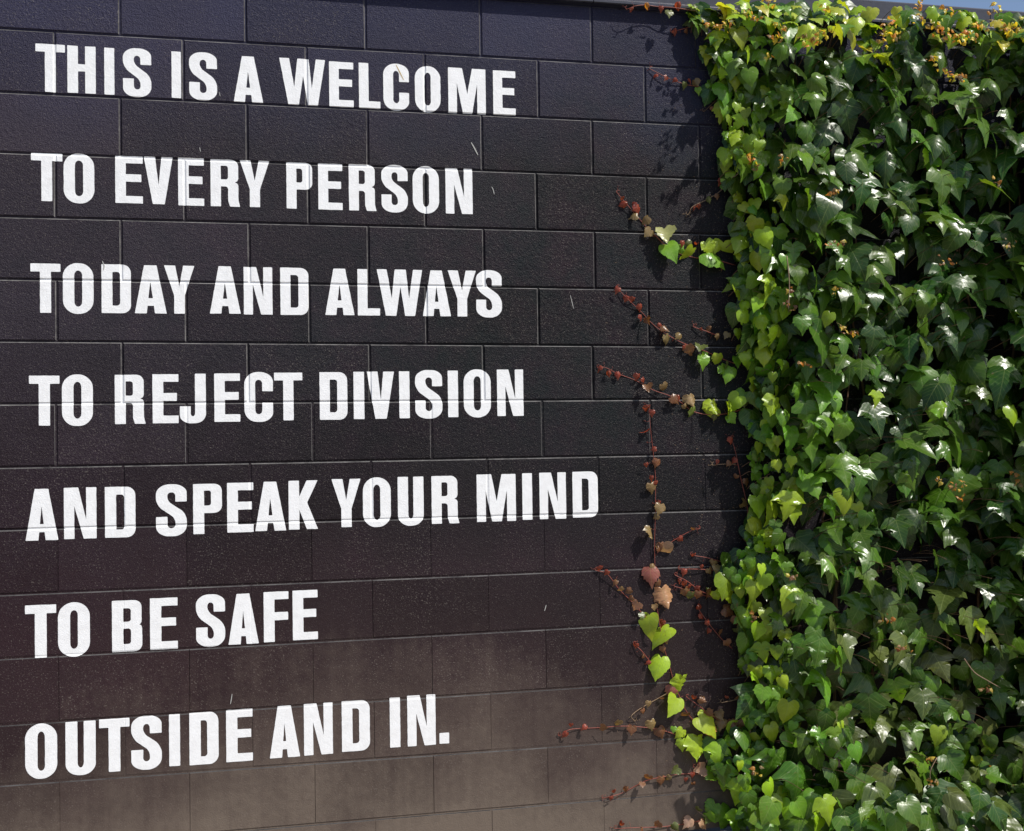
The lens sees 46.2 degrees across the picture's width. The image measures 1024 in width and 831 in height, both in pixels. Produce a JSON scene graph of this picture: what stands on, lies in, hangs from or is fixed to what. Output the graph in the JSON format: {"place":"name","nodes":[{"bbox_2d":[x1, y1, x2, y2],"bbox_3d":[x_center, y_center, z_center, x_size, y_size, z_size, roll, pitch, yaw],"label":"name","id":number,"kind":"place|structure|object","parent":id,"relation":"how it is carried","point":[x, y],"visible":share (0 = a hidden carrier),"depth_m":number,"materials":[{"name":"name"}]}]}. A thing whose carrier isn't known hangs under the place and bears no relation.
{"place":"outdoors","nodes":[
{"label":"outdoors","id":0,"kind":"place"},
{"bbox_2d":[686,826,748,830],"bbox_3d":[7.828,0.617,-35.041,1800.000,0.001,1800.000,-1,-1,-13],"label":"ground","id":1,"kind":"structure","parent":0,"point":[719,829],"depth_m":4.77,"materials":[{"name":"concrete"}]},
{"bbox_2d":[729,825,979,830],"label":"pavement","id":2,"kind":"structure","parent":0,"point":[975,827],"depth_m":4.35,"materials":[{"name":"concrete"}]},
{"bbox_2d":[0,0,1023,830],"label":"block wall","id":3,"kind":"structure","parent":2,"relation":"on","point":[326,496],"depth_m":4.12,"materials":[{"name":"black paint"}]},
{"bbox_2d":[558,0,1023,830],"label":"climbing vine","id":4,"kind":"object","parent":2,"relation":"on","point":[844,292],"visible":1,"depth_m":4.37,"materials":[{"name":"green plant"}]},
{"bbox_2d":[877,0,1023,11],"label":"sky","id":5,"kind":"structure","parent":0,"point":[1009,5],"materials":[{"name":"blue"}]}
]}

